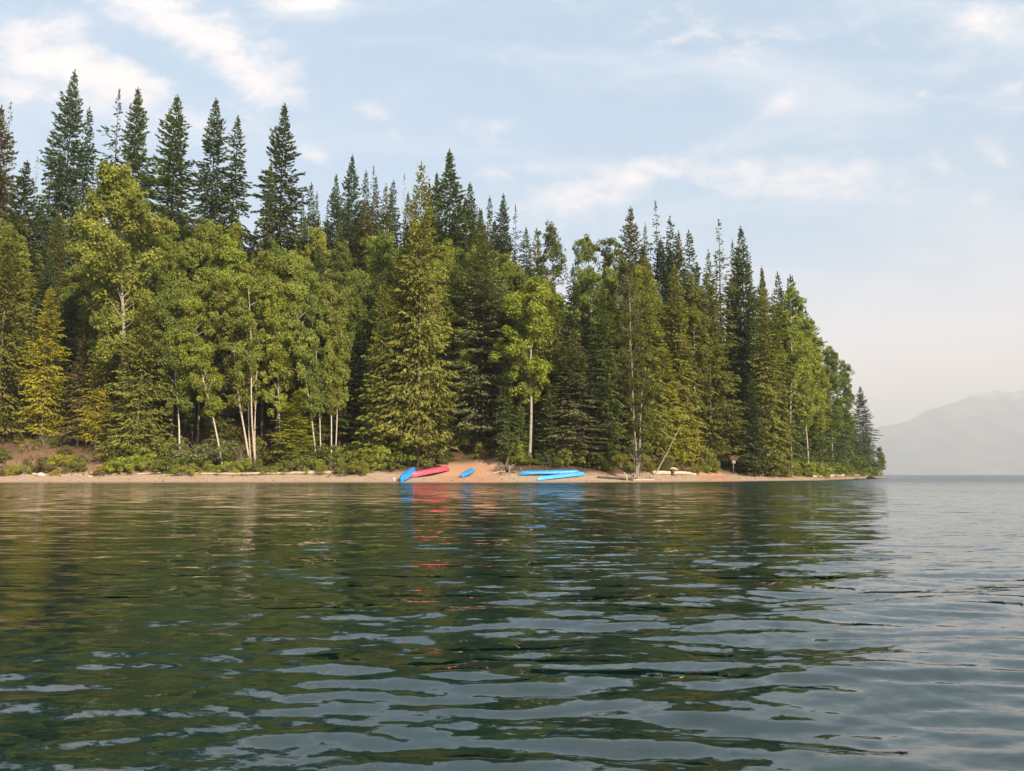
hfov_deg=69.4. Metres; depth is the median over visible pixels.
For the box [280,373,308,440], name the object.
fir tree
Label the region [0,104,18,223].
spruce tree
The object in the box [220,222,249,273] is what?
aspen tree
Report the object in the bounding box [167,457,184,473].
bush
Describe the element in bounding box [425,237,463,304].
birch tree
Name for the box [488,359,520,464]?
spruce tree
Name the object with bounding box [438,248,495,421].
spruce tree
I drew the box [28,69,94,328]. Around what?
spruce tree
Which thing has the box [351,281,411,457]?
cedar tree
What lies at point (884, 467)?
aspen tree
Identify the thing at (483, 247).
spruce tree
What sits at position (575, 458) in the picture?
bush
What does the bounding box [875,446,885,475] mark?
aspen tree
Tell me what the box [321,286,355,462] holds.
birch tree
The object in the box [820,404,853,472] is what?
spruce tree
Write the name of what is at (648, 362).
spruce tree
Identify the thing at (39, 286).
spruce tree
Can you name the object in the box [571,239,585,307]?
aspen tree
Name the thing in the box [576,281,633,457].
spruce tree
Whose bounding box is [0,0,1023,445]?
sky
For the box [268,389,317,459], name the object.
cedar tree
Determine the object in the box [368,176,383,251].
spruce tree
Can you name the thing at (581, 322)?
spruce tree
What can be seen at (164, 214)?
spruce tree
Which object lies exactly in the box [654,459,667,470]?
bush
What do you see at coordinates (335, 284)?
birch tree
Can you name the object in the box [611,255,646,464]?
birch tree
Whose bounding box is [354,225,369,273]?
aspen tree
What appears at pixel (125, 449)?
bush
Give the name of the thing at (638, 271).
aspen tree
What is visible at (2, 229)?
cottonwood tree
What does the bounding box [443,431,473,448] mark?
bush
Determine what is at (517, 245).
spruce tree
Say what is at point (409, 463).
bush
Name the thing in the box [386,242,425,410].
spruce tree
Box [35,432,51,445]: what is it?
bush
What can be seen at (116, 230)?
birch tree
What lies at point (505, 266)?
aspen tree
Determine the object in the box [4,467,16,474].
bush
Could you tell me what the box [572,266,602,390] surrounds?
birch tree
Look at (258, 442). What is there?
bush
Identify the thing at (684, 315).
aspen tree
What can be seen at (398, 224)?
spruce tree
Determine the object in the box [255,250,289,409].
cedar tree
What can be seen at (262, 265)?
cottonwood tree
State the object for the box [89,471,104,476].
bush
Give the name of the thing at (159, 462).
bush
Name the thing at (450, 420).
spruce tree
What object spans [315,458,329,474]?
bush
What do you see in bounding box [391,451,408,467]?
bush
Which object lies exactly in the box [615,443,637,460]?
bush
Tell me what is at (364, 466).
bush
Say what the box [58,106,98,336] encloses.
spruce tree
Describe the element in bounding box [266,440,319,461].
bush
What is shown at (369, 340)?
cedar tree
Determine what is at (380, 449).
bush
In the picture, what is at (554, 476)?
canoe
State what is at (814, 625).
water
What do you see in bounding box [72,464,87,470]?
bush
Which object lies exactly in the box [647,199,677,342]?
spruce tree
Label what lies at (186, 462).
bush
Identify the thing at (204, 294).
birch tree
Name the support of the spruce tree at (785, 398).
on the ground
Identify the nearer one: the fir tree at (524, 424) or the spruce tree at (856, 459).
the fir tree at (524, 424)
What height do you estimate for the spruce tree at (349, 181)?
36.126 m
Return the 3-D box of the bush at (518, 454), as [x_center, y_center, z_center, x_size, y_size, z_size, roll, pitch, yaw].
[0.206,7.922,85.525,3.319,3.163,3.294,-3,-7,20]
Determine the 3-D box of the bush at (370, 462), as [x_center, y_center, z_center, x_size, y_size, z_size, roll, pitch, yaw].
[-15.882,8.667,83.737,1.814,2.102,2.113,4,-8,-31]
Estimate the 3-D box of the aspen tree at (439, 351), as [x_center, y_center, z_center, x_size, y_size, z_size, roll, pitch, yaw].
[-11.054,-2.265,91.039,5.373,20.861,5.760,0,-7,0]
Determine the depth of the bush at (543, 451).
87.07 m
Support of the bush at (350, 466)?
on the ground
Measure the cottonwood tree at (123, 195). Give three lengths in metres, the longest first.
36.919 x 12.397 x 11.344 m
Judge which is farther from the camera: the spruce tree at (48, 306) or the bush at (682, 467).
the spruce tree at (48, 306)
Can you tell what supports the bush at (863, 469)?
on the ground
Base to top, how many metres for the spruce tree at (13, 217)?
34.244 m
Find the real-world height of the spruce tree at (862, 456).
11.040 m
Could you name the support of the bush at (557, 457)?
on the ground
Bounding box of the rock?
[34,472,45,475]
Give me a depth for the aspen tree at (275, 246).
106.22 m
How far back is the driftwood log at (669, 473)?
90.81 m
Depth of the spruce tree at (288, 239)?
115.93 m
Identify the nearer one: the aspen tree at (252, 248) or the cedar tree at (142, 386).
the cedar tree at (142, 386)
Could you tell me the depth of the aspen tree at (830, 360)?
143.78 m
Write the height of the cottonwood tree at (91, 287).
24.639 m
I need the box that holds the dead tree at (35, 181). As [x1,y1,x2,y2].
[30,156,39,234]
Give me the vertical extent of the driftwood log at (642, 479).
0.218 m
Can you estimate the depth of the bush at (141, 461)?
82.55 m
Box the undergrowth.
[0,403,770,477]
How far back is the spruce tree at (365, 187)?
128.80 m
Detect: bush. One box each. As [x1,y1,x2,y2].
[0,448,13,458]
[0,457,11,468]
[3,470,17,474]
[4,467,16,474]
[5,463,34,474]
[14,433,24,442]
[20,438,37,449]
[22,459,31,465]
[31,456,58,472]
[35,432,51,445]
[44,454,82,466]
[49,438,59,447]
[49,469,59,475]
[57,445,74,454]
[57,467,73,472]
[66,456,87,467]
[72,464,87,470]
[88,441,131,460]
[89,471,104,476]
[95,462,111,471]
[102,441,153,461]
[104,457,135,473]
[105,452,131,461]
[108,456,147,471]
[125,448,165,461]
[129,454,151,469]
[136,452,163,469]
[138,435,192,458]
[151,460,166,471]
[154,455,175,471]
[161,439,244,465]
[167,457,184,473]
[169,452,205,466]
[171,463,203,474]
[191,439,234,454]
[192,456,206,470]
[203,459,214,470]
[206,464,228,472]
[210,461,244,472]
[212,444,235,463]
[223,444,254,464]
[237,457,257,470]
[244,436,270,461]
[251,459,263,471]
[257,465,279,472]
[261,450,275,465]
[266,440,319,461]
[273,462,283,471]
[279,452,299,467]
[279,461,296,469]
[280,443,333,465]
[281,458,315,471]
[309,442,361,462]
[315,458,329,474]
[327,459,336,469]
[332,447,360,461]
[334,460,368,474]
[337,458,346,468]
[349,462,374,473]
[350,441,366,456]
[350,447,384,464]
[364,453,380,469]
[370,445,394,468]
[376,460,387,468]
[381,459,406,469]
[382,442,430,466]
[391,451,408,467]
[399,449,416,466]
[409,443,446,461]
[411,450,449,465]
[440,446,455,461]
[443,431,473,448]
[451,420,478,435]
[453,429,489,445]
[470,441,488,458]
[499,440,526,464]
[506,452,528,463]
[522,456,536,465]
[533,453,544,464]
[534,445,550,460]
[539,449,559,466]
[548,442,594,462]
[551,454,565,466]
[556,451,577,465]
[558,438,584,465]
[573,449,604,465]
[583,455,609,466]
[591,454,610,470]
[608,454,642,469]
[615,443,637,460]
[623,465,641,471]
[631,450,668,464]
[639,455,656,471]
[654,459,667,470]
[665,448,689,464]
[665,457,680,470]
[669,453,706,467]
[678,463,688,470]
[686,467,703,472]
[698,448,721,472]
[702,463,711,473]
[742,458,792,476]
[768,465,802,476]
[772,461,797,475]
[787,460,834,476]
[790,461,802,476]
[797,456,833,477]
[816,460,836,475]
[829,460,854,474]
[847,457,873,476]
[852,457,881,476]
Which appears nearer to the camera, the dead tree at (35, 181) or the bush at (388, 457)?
the bush at (388, 457)
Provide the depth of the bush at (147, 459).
82.47 m
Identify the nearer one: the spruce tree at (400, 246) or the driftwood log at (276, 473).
the driftwood log at (276, 473)
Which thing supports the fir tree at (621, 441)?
on the ground
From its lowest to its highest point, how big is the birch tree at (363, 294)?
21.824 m
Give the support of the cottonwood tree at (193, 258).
on the ground
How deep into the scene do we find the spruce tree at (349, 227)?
118.98 m
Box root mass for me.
[494,459,516,472]
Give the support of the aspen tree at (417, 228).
on the ground
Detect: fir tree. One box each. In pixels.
[0,370,15,421]
[3,355,24,395]
[13,391,38,425]
[25,364,69,427]
[39,347,71,411]
[55,362,91,416]
[93,354,148,457]
[201,392,231,431]
[269,411,295,463]
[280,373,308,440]
[328,362,364,427]
[350,381,379,452]
[363,381,380,439]
[417,385,460,461]
[461,377,489,446]
[506,397,537,455]
[509,401,532,462]
[513,396,542,450]
[525,229,548,280]
[534,384,567,464]
[581,375,615,465]
[609,390,636,461]
[695,403,730,463]
[821,427,840,476]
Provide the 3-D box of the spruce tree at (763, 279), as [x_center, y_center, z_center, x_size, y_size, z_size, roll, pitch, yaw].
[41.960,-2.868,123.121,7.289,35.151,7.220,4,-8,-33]
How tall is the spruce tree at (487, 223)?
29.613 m
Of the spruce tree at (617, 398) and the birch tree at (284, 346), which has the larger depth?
the spruce tree at (617, 398)
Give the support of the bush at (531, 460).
on the ground
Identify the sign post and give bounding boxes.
[729,455,737,473]
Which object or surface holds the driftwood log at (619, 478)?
on the ground
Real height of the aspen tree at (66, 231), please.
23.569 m
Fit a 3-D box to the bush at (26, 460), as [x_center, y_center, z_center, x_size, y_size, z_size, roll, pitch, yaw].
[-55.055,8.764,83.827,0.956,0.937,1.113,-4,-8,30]
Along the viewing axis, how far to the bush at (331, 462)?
83.74 m
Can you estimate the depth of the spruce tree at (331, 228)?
119.69 m
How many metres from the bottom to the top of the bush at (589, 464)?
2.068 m
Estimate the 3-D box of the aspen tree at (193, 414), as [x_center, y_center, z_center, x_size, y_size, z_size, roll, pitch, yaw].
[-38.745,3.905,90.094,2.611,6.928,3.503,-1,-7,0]
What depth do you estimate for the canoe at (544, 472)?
82.09 m
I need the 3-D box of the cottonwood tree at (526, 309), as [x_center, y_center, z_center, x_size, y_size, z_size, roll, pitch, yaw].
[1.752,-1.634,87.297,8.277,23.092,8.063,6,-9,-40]
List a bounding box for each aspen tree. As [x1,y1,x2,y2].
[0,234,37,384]
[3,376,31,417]
[23,251,44,328]
[48,220,70,292]
[59,282,87,369]
[85,353,104,425]
[86,284,134,442]
[129,270,169,440]
[155,232,180,293]
[181,391,203,443]
[206,234,249,424]
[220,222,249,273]
[244,246,254,261]
[263,238,288,295]
[291,399,318,442]
[306,404,332,453]
[320,240,356,317]
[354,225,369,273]
[407,284,441,401]
[409,216,424,270]
[499,261,515,362]
[501,261,537,381]
[535,220,568,304]
[552,304,585,401]
[571,233,601,346]
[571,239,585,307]
[589,266,628,402]
[592,288,624,411]
[596,237,621,312]
[611,265,663,413]
[668,308,695,379]
[672,273,715,467]
[792,315,826,476]
[811,336,832,449]
[821,346,848,462]
[836,360,857,448]
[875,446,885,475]
[878,455,886,476]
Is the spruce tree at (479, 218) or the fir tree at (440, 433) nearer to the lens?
the fir tree at (440, 433)
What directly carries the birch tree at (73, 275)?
on the ground
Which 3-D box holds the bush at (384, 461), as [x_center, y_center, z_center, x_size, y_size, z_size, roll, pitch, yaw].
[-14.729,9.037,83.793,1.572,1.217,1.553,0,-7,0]
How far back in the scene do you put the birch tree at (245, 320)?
86.27 m
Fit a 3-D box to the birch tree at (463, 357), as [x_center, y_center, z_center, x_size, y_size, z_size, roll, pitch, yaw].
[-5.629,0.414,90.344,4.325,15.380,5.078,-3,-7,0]
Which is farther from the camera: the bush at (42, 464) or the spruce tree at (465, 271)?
the spruce tree at (465, 271)
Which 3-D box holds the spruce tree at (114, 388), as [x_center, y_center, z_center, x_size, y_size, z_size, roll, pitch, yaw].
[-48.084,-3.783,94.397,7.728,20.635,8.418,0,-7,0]
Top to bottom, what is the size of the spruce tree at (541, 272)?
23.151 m
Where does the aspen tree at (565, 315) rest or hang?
on the ground
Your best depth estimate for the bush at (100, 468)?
81.98 m
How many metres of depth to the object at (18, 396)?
94.32 m
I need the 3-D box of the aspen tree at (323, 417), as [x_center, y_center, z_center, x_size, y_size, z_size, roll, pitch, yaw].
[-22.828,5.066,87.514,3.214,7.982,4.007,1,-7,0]
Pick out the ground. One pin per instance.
(484, 466)
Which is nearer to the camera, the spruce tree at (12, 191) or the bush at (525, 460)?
the bush at (525, 460)
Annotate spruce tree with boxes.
[0,102,22,224]
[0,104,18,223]
[0,159,59,368]
[16,249,61,397]
[16,261,61,375]
[21,270,61,377]
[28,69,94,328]
[29,219,63,334]
[31,117,68,271]
[31,205,44,250]
[43,295,87,410]
[52,334,92,448]
[57,89,138,299]
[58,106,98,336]
[83,180,104,357]
[84,261,128,407]
[101,87,165,251]
[103,286,164,425]
[107,94,206,273]
[108,279,167,409]
[153,210,175,282]
[153,368,191,424]
[174,97,246,243]
[189,205,196,237]
[213,115,256,272]
[237,103,308,276]
[253,160,279,380]
[256,377,290,428]
[295,213,309,269]
[296,197,307,254]
[297,182,323,267]
[309,299,369,446]
[311,192,320,262]
[311,244,327,283]
[320,201,333,266]
[322,174,347,272]
[332,217,343,272]
[334,154,369,269]
[339,196,358,292]
[344,284,366,412]
[349,201,375,337]
[353,171,374,260]
[354,360,377,412]
[355,165,386,317]
[367,223,450,456]
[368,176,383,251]
[370,183,394,314]
[373,287,414,432]
[383,241,403,386]
[385,189,399,282]
[386,179,403,248]
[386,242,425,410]
[395,191,412,313]
[411,418,437,452]
[418,181,436,278]
[422,148,481,361]
[426,174,443,257]
[430,223,538,446]
[431,341,458,446]
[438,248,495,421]
[447,255,466,403]
[448,182,488,334]
[460,241,468,287]
[475,208,485,259]
[476,209,488,240]
[478,283,538,433]
[485,195,496,263]
[488,221,502,251]
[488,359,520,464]
[493,193,515,264]
[503,205,525,269]
[516,264,563,432]
[519,227,536,278]
[534,242,543,275]
[539,329,612,464]
[554,263,592,442]
[565,282,597,429]
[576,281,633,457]
[577,274,593,391]
[594,330,636,427]
[613,206,664,421]
[617,272,660,466]
[621,424,645,454]
[625,243,659,409]
[626,256,677,464]
[642,225,657,346]
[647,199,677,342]
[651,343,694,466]
[652,237,670,421]
[655,264,710,466]
[658,216,699,402]
[664,245,681,301]
[672,230,687,306]
[674,230,719,437]
[674,356,708,452]
[691,268,713,419]
[700,249,730,444]
[706,219,753,455]
[712,251,725,330]
[716,226,777,446]
[717,276,743,385]
[720,367,760,467]
[725,240,741,365]
[725,258,760,464]
[734,375,774,475]
[735,285,795,475]
[744,267,756,342]
[745,323,767,420]
[752,266,774,442]
[757,273,776,454]
[759,293,806,476]
[767,286,813,466]
[772,271,809,456]
[783,274,842,462]
[802,308,834,465]
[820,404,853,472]
[828,357,861,465]
[828,404,869,471]
[852,387,882,471]
[854,437,870,466]
[871,447,884,474]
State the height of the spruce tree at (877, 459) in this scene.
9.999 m
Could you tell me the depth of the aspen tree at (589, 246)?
113.43 m
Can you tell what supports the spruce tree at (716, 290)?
on the ground
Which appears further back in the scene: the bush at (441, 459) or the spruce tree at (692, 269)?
the spruce tree at (692, 269)
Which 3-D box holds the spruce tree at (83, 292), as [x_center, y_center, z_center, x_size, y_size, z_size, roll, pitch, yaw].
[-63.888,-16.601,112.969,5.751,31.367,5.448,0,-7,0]
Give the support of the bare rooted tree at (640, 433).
on the ground
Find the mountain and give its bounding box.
[824,390,1023,474]
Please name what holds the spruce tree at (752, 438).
on the ground
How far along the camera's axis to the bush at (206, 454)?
83.37 m
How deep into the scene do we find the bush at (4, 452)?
85.61 m
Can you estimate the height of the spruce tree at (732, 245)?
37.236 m
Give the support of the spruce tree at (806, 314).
on the ground
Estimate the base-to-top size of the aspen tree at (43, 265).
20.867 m
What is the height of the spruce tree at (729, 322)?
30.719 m
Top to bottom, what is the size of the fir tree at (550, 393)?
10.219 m
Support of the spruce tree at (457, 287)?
on the ground
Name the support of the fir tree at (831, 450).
on the ground
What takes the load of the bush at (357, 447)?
on the ground
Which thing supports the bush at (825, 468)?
on the ground
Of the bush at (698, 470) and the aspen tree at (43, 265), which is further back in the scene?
the aspen tree at (43, 265)
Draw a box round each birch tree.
[58,263,93,373]
[66,225,88,288]
[101,225,122,240]
[107,232,157,320]
[145,276,198,447]
[164,295,226,464]
[200,274,252,458]
[206,251,242,410]
[223,273,281,463]
[256,284,297,458]
[272,281,326,459]
[300,293,333,461]
[309,280,363,440]
[318,281,350,453]
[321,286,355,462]
[344,269,384,432]
[345,232,400,383]
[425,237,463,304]
[426,258,461,370]
[447,328,480,447]
[456,266,508,433]
[490,252,515,312]
[543,298,564,360]
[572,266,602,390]
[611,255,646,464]
[614,264,665,439]
[756,285,828,476]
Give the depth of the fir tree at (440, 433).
87.54 m
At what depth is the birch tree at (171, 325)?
85.93 m
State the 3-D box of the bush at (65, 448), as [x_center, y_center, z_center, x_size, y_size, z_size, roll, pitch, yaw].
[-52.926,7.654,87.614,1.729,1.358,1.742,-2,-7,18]
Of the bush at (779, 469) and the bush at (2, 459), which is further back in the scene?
the bush at (779, 469)
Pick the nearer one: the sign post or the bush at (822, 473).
the sign post
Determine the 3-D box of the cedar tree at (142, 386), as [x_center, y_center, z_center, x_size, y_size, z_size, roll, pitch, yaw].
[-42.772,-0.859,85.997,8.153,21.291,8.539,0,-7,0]
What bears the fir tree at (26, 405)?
on the ground
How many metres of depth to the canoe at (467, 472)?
80.93 m
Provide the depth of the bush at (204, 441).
86.55 m
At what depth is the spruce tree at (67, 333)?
98.06 m
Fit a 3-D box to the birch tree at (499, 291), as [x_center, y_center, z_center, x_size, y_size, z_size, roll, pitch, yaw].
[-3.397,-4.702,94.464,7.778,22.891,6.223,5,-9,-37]
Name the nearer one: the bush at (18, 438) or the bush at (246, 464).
the bush at (246, 464)
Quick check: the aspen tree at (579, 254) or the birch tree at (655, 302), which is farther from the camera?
the aspen tree at (579, 254)
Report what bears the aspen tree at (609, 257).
on the ground
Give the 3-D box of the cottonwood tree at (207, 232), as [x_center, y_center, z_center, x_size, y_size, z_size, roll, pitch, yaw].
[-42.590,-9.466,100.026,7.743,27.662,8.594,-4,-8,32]
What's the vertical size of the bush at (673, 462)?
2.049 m
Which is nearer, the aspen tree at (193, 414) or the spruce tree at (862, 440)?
the aspen tree at (193, 414)
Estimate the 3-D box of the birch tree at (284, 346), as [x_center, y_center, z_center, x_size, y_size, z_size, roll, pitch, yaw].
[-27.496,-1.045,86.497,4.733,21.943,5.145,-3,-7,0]
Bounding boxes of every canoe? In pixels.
[399,467,414,481]
[411,466,449,477]
[461,468,473,477]
[519,470,579,474]
[537,472,584,480]
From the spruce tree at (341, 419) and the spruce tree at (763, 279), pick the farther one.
the spruce tree at (763, 279)
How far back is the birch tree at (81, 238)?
121.78 m
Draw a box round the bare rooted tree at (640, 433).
[612,299,665,478]
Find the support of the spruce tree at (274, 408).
on the ground
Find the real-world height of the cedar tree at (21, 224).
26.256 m
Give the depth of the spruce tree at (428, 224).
115.84 m
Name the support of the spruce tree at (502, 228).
on the ground
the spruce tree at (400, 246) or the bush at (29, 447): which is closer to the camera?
the bush at (29, 447)
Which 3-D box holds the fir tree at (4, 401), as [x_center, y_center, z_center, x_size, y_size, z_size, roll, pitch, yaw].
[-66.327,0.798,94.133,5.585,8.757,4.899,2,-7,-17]
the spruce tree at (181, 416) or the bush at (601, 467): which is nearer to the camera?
the bush at (601, 467)
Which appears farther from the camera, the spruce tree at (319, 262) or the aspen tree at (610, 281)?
the spruce tree at (319, 262)
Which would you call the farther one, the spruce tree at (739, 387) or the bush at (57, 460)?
the spruce tree at (739, 387)
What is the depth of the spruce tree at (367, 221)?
116.04 m
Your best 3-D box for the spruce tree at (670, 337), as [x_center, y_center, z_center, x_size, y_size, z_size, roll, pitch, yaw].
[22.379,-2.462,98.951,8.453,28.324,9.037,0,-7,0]
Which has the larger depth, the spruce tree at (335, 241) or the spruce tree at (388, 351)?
the spruce tree at (335, 241)
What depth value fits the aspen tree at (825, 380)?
131.91 m
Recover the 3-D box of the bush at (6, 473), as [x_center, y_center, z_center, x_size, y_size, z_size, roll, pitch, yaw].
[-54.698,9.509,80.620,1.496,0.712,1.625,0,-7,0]
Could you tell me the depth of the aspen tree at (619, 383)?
101.20 m
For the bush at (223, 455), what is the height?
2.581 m
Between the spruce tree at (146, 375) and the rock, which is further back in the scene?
the spruce tree at (146, 375)
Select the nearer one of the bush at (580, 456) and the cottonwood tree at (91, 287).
the bush at (580, 456)
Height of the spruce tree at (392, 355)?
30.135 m
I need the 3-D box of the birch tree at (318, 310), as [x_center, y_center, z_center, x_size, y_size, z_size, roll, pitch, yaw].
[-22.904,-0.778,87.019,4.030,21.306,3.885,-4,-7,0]
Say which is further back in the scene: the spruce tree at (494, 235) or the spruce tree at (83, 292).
the spruce tree at (494, 235)
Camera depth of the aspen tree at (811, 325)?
119.92 m
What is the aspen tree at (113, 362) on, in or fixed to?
on the ground
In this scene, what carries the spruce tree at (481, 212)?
on the ground
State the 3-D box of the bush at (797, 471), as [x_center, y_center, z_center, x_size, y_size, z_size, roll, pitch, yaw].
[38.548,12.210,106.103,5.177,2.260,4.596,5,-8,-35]
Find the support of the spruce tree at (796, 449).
on the ground
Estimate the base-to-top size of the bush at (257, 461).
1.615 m
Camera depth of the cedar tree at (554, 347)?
91.28 m
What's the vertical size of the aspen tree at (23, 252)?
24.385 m
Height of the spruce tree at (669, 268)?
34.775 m
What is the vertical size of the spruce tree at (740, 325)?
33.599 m
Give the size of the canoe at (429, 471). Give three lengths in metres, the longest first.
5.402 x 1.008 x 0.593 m
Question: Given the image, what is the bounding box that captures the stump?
[669,467,677,475]
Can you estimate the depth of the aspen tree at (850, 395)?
173.09 m
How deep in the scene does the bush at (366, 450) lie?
83.74 m
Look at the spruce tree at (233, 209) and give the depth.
119.71 m
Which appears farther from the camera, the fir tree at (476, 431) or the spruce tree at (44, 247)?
the spruce tree at (44, 247)
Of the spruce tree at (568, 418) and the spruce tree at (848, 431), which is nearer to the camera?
the spruce tree at (568, 418)
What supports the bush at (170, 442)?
on the ground
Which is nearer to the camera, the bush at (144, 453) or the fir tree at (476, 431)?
the bush at (144, 453)
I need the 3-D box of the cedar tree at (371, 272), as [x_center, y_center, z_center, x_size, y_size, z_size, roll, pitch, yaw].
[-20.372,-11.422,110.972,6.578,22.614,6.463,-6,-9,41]
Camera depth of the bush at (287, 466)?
82.89 m
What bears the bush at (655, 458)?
on the ground
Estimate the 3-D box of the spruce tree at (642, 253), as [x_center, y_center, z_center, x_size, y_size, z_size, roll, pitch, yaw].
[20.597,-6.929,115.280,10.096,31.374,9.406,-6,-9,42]
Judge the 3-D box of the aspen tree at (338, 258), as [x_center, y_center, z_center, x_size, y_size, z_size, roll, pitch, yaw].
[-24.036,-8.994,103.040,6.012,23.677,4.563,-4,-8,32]
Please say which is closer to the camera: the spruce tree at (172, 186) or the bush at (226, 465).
the bush at (226, 465)
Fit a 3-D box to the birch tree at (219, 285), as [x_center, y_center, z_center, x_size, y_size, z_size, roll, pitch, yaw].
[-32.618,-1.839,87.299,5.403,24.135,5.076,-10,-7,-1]
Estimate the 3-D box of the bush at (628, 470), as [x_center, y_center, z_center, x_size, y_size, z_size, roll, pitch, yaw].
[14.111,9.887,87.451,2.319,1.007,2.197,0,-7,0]
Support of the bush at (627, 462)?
on the ground
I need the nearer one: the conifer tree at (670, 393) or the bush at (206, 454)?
the bush at (206, 454)
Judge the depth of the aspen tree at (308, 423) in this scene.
87.47 m
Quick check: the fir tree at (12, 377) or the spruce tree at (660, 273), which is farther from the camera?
the spruce tree at (660, 273)
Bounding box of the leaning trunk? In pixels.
[652,425,680,478]
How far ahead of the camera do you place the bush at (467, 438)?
89.31 m
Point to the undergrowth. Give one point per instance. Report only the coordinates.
(278, 441)
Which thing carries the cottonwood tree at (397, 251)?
on the ground
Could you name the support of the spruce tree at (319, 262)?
on the ground
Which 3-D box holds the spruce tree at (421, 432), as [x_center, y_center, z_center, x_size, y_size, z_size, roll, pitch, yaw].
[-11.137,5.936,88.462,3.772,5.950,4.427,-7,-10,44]
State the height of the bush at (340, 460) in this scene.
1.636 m
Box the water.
[0,475,1023,770]
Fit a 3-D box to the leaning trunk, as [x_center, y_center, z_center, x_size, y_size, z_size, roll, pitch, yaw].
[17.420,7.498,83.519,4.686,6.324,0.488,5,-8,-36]
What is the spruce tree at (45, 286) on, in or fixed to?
on the ground
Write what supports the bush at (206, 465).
on the ground
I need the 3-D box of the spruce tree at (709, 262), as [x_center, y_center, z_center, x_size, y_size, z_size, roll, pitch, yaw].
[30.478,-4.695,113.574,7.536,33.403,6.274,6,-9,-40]
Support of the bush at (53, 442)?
on the ground
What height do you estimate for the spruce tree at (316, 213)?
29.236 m
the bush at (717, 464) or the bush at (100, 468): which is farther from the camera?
the bush at (717, 464)
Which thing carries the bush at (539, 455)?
on the ground
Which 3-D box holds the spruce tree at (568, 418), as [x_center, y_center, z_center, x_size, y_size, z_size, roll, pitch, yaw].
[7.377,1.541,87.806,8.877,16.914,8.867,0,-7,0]
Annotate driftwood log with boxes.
[136,472,160,474]
[162,474,187,475]
[175,471,334,474]
[597,476,632,480]
[633,479,653,480]
[651,471,695,474]
[812,474,868,477]
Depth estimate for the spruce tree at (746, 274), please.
113.47 m
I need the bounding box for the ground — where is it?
[0,358,887,482]
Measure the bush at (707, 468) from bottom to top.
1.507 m
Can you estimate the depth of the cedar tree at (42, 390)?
90.07 m
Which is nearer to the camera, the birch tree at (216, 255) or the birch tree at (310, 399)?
the birch tree at (310, 399)
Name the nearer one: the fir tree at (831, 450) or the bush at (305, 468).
the bush at (305, 468)
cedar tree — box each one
[0,215,37,382]
[0,223,60,434]
[12,286,72,441]
[35,210,69,341]
[63,270,107,407]
[72,332,117,445]
[104,289,179,456]
[202,293,256,446]
[227,252,272,391]
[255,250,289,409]
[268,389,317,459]
[273,265,321,430]
[340,247,358,363]
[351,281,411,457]
[358,301,383,397]
[359,248,386,342]
[363,274,389,361]
[376,161,459,465]
[483,284,501,407]
[528,276,573,447]
[546,272,558,346]
[672,380,706,466]
[684,271,749,466]
[696,360,740,463]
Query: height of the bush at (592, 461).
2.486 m
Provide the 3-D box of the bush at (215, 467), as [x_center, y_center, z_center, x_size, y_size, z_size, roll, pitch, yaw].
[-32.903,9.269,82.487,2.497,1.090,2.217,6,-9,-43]
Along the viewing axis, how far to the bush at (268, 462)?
85.63 m
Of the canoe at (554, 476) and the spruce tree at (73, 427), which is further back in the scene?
the spruce tree at (73, 427)
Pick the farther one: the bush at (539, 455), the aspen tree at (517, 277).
the aspen tree at (517, 277)
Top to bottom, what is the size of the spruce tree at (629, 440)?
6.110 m
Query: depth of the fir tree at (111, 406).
85.22 m
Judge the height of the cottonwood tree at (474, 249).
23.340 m
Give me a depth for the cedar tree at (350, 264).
107.10 m
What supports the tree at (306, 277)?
on the ground
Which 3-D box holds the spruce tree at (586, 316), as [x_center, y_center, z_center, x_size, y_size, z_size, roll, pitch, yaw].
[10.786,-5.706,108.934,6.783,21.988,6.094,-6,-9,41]
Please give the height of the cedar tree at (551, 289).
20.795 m
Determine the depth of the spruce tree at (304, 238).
113.94 m
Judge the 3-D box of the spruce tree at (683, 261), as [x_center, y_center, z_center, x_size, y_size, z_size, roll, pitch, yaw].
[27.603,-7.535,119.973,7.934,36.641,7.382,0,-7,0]
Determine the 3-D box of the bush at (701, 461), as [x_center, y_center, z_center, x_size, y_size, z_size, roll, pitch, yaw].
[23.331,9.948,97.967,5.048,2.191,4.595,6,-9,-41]
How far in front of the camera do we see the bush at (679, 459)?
96.42 m
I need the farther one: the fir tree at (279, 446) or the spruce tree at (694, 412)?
the spruce tree at (694, 412)
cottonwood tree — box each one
[0,219,28,327]
[64,160,178,438]
[80,229,118,386]
[81,269,98,365]
[149,309,186,436]
[163,217,231,401]
[167,238,222,433]
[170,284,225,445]
[235,250,284,445]
[249,248,314,444]
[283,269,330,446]
[300,227,339,282]
[390,247,419,283]
[401,280,439,376]
[425,292,465,426]
[448,245,489,301]
[488,275,564,464]
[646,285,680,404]
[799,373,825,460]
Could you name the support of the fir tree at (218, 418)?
on the ground
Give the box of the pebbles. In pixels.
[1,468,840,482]
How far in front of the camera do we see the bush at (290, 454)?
84.28 m
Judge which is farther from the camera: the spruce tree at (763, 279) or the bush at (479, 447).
the spruce tree at (763, 279)
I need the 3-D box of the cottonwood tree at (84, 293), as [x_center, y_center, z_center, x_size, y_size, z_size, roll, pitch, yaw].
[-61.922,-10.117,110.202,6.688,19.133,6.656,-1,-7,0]
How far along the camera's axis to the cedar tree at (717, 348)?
102.14 m

